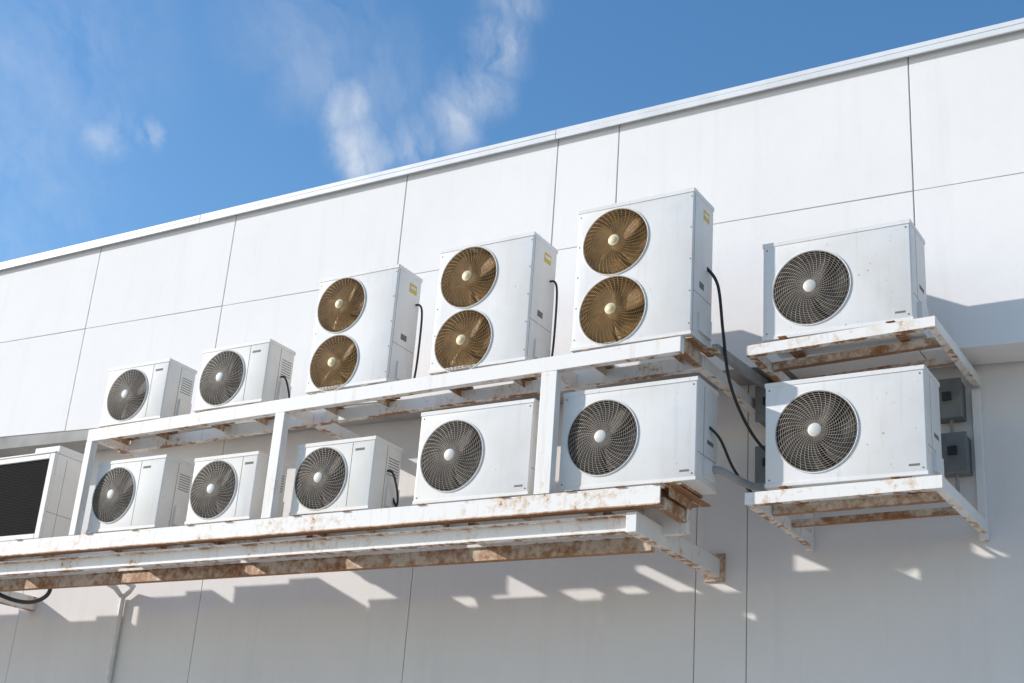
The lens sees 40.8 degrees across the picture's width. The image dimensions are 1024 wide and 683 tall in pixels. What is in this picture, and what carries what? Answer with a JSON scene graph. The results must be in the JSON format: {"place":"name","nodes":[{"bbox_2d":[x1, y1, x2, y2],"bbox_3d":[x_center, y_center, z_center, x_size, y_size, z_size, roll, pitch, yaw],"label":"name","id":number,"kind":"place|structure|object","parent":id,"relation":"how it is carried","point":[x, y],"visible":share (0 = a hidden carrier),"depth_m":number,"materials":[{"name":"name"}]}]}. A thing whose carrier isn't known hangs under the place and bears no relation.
{"place":"outdoors","nodes":[
{"label":"outdoors","id":0,"kind":"place"},
{"bbox_2d":[0,0,1023,262],"label":"sky","id":1,"kind":"structure","parent":0,"point":[117,117],"materials":[{"name":"blue"}]},
{"label":"ground","id":2,"kind":"structure","parent":0,"visible":0},
{"bbox_2d":[402,412,748,682],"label":"wall panel seams","id":3,"kind":"object","parent":2,"relation":"on","point":[695,587],"depth_m":10.25,"materials":[{"name":"white paint"}]},
{"bbox_2d":[0,30,1023,436],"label":"wall panels","id":4,"kind":"object","parent":3,"relation":"attached to","point":[756,170],"visible":0.68,"depth_m":11.52,"materials":[{"name":"white paint"}]},
{"bbox_2d":[0,57,1020,457],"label":"joint filler","id":5,"kind":"object","parent":4,"relation":"attached to","point":[76,441],"visible":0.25,"depth_m":12.59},
{"bbox_2d":[0,18,1023,269],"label":"roof coping","id":6,"kind":"object","parent":4,"relation":"on","point":[712,98],"visible":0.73,"depth_m":11.99,"materials":[{"name":"metal"}]},
{"bbox_2d":[0,361,1023,682],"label":"wall panels","id":7,"kind":"object","parent":3,"relation":"attached to","point":[932,599],"depth_m":10.58,"materials":[{"name":"white paint"}]},
{"bbox_2d":[105,585,124,682],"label":"drain pipe","id":8,"kind":"object","parent":7,"relation":"attached to","point":[116,589],"visible":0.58,"depth_m":13.21,"materials":[{"name":"white plastic"}]},
{"bbox_2d":[120,584,135,599],"bbox_3d":[-3.733,2.294,13.065,0.227,0.203,0.676,0,-22,11],"label":"drain pipe","id":9,"kind":"object","parent":8,"relation":"attached to","point":[128,592],"visible":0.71,"depth_m":13.28,"materials":[{"name":"white plastic"}]},
{"bbox_2d":[0,336,770,610],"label":"steel shelf frame","id":10,"kind":"object","parent":7,"relation":"attached to","point":[544,521],"visible":0.93,"depth_m":10.51,"materials":[{"name":"metal"}]},
{"bbox_2d":[0,589,51,603],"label":"refrigerant hose","id":11,"kind":"object","parent":10,"relation":"attached to","point":[20,601],"visible":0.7,"depth_m":13.03,"materials":[{"name":"black rubber"}]},
{"bbox_2d":[0,446,83,541],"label":"air conditioning unit","id":12,"kind":"object","parent":10,"relation":"on","point":[38,489],"visible":0.84,"depth_m":12.61,"materials":[{"name":"paint"}]},
{"bbox_2d":[86,454,194,533],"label":"air conditioner condenser","id":13,"kind":"object","parent":10,"relation":"on","point":[148,492],"visible":0.95,"depth_m":11.87,"materials":[{"name":"paint"}]},
{"bbox_2d":[99,358,196,438],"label":"air conditioner condenser","id":14,"kind":"object","parent":10,"relation":"on","point":[153,390],"visible":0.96,"depth_m":12.30,"materials":[{"name":"paint"}]},
{"bbox_2d":[184,451,288,524],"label":"air conditioner condenser","id":15,"kind":"object","parent":10,"relation":"on","point":[231,487],"visible":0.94,"depth_m":11.33,"materials":[{"name":"paint"}]},
{"bbox_2d":[193,339,295,423],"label":"air conditioner condenser","id":16,"kind":"object","parent":10,"relation":"on","point":[248,373],"visible":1,"depth_m":11.72,"materials":[{"name":"paint"}]},
{"bbox_2d":[280,376,289,397],"bbox_3d":[-1.917,0.432,11.661,0.113,0.287,0.101,-9,-25,30],"label":"refrigerant hose","id":17,"kind":"object","parent":16,"relation":"attached to","point":[286,381],"visible":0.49,"depth_m":11.63,"materials":[{"name":"black rubber"}]},
{"bbox_2d":[289,436,402,515],"bbox_3d":[-1.309,1.118,10.884,0.808,0.602,0.418,-9,-25,30],"label":"air conditioner condenser","id":18,"kind":"object","parent":10,"relation":"on","point":[352,474],"visible":0.97,"depth_m":10.74,"materials":[{"name":"paint"}]},
{"bbox_2d":[387,470,398,506],"bbox_3d":[-0.923,1.141,10.697,0.113,0.287,0.101,-9,-25,30],"label":"refrigerant hose","id":19,"kind":"object","parent":18,"relation":"attached to","point":[397,493],"visible":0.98,"depth_m":10.66,"materials":[{"name":"black rubber"}]},
{"bbox_2d":[305,264,422,406],"bbox_3d":[-1.216,-0.042,11.315,0.840,1.043,0.394,-9,-25,30],"label":"air conditioner condenser","id":20,"kind":"object","parent":10,"relation":"on","point":[365,329],"visible":1,"depth_m":11.19,"materials":[{"name":"paint"}]},
{"bbox_2d":[413,304,422,377],"bbox_3d":[-0.793,0.036,11.171,0.095,0.745,0.038,4,-21,1],"label":"insulated pipe","id":21,"kind":"object","parent":20,"relation":"attached to","point":[419,342],"visible":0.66,"depth_m":11.19,"materials":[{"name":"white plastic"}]},
{"bbox_2d":[412,398,539,505],"bbox_3d":[-0.198,0.876,10.247,1.031,0.743,0.388,-9,-25,30],"label":"air conditioner condenser","id":22,"kind":"object","parent":10,"relation":"on","point":[480,452],"visible":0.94,"depth_m":10.12,"materials":[{"name":"paint"}]},
{"bbox_2d":[429,231,557,389],"bbox_3d":[-0.142,-0.224,10.713,0.890,1.093,0.424,-9,-25,30],"label":"air conditioner condenser","id":23,"kind":"object","parent":10,"relation":"on","point":[495,302],"visible":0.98,"depth_m":10.58,"materials":[{"name":"paint"}]},
{"bbox_2d":[549,280,557,355],"bbox_3d":[0.293,-0.131,10.536,0.095,0.745,0.038,4,-21,1],"label":"insulated pipe","id":24,"kind":"object","parent":23,"relation":"attached to","point":[555,321],"visible":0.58,"depth_m":10.56,"materials":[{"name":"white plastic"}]},
{"bbox_2d":[557,376,718,497],"bbox_3d":[0.889,0.708,9.624,1.082,0.753,0.408,-9,-25,30],"label":"air conditioner condenser","id":25,"kind":"object","parent":10,"relation":"on","point":[641,434],"visible":0.99,"depth_m":9.46,"materials":[{"name":"paint"}]},
{"bbox_2d":[709,426,752,491],"bbox_3d":[1.759,0.953,9.715,0.197,0.431,1.163,-12,-27,36],"label":"refrigerant hose","id":26,"kind":"object","parent":25,"relation":"attached to","point":[724,449],"visible":0.41,"depth_m":9.42,"materials":[{"name":"black rubber"}]},
{"bbox_2d":[712,466,767,490],"bbox_3d":[1.827,0.998,9.620,1.233,0.216,0.234,21,-27,-36],"label":"insulated pipe","id":27,"kind":"object","parent":25,"relation":"attached to","point":[735,478],"visible":0.57,"depth_m":9.34,"materials":[{"name":"white plastic"}]},
{"bbox_2d":[571,187,713,367],"bbox_3d":[0.964,-0.457,10.089,0.971,1.161,0.414,-9,-25,30],"label":"air conditioner condenser","id":28,"kind":"object","parent":10,"relation":"on","point":[642,273],"visible":1,"depth_m":9.95,"materials":[{"name":"paint"}]},
{"bbox_2d":[707,267,765,451],"bbox_3d":[1.806,0.211,10.021,0.253,1.323,1.139,-15,-29,40],"label":"refrigerant hose","id":29,"kind":"object","parent":28,"relation":"attached to","point":[711,273],"visible":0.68,"depth_m":9.72,"materials":[{"name":"black rubber"}]},
{"bbox_2d":[755,386,765,426],"bbox_3d":[1.956,0.573,10.390,0.200,0.480,0.184,-9,-25,30],"label":"electrical isolator box","id":30,"kind":"object","parent":7,"relation":"attached to","point":[760,405],"visible":0.43,"depth_m":10.39,"materials":[{"name":"grey plastic"}]},
{"bbox_2d":[755,445,773,506],"bbox_3d":[1.922,1.019,10.214,0.200,0.480,0.184,-9,-25,30],"label":"electrical isolator box","id":31,"kind":"object","parent":7,"relation":"attached to","point":[760,453],"visible":0.26,"depth_m":10.22,"materials":[{"name":"grey plastic"}]},
{"bbox_2d":[745,316,989,551],"bbox_3d":[2.424,0.675,9.393,1.290,1.198,1.200,-9,-25,30],"label":"steel wall bracket","id":32,"kind":"object","parent":7,"relation":"attached to","point":[760,503],"visible":0.91,"depth_m":9.19,"materials":[{"name":"metal"}]},
{"bbox_2d":[762,219,928,358],"bbox_3d":[2.301,-0.347,9.496,1.074,0.758,0.418,-9,-25,30],"label":"air conditioner condenser","id":33,"kind":"object","parent":32,"relation":"on","point":[866,276],"visible":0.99,"depth_m":9.37,"materials":[{"name":"paint"}]},
{"bbox_2d":[764,364,943,492],"bbox_3d":[2.258,0.625,9.092,1.109,0.753,0.418,-9,-25,30],"label":"air conditioner condenser","id":34,"kind":"object","parent":32,"relation":"on","point":[875,425],"visible":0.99,"depth_m":8.95,"materials":[{"name":"paint"}]},
{"bbox_2d":[938,377,966,432],"bbox_3d":[3.086,0.510,9.681,0.200,0.480,0.184,-9,-25,30],"label":"electrical isolator box","id":35,"kind":"object","parent":7,"relation":"attached to","point":[952,400],"visible":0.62,"depth_m":9.65,"materials":[{"name":"grey plastic"}]},
{"bbox_2d":[941,431,972,492],"bbox_3d":[3.075,0.878,9.524,0.200,0.480,0.184,-9,-25,30],"label":"electrical isolator box","id":36,"kind":"object","parent":7,"relation":"attached to","point":[956,452],"visible":0.72,"depth_m":9.50,"materials":[{"name":"grey plastic"}]}
]}

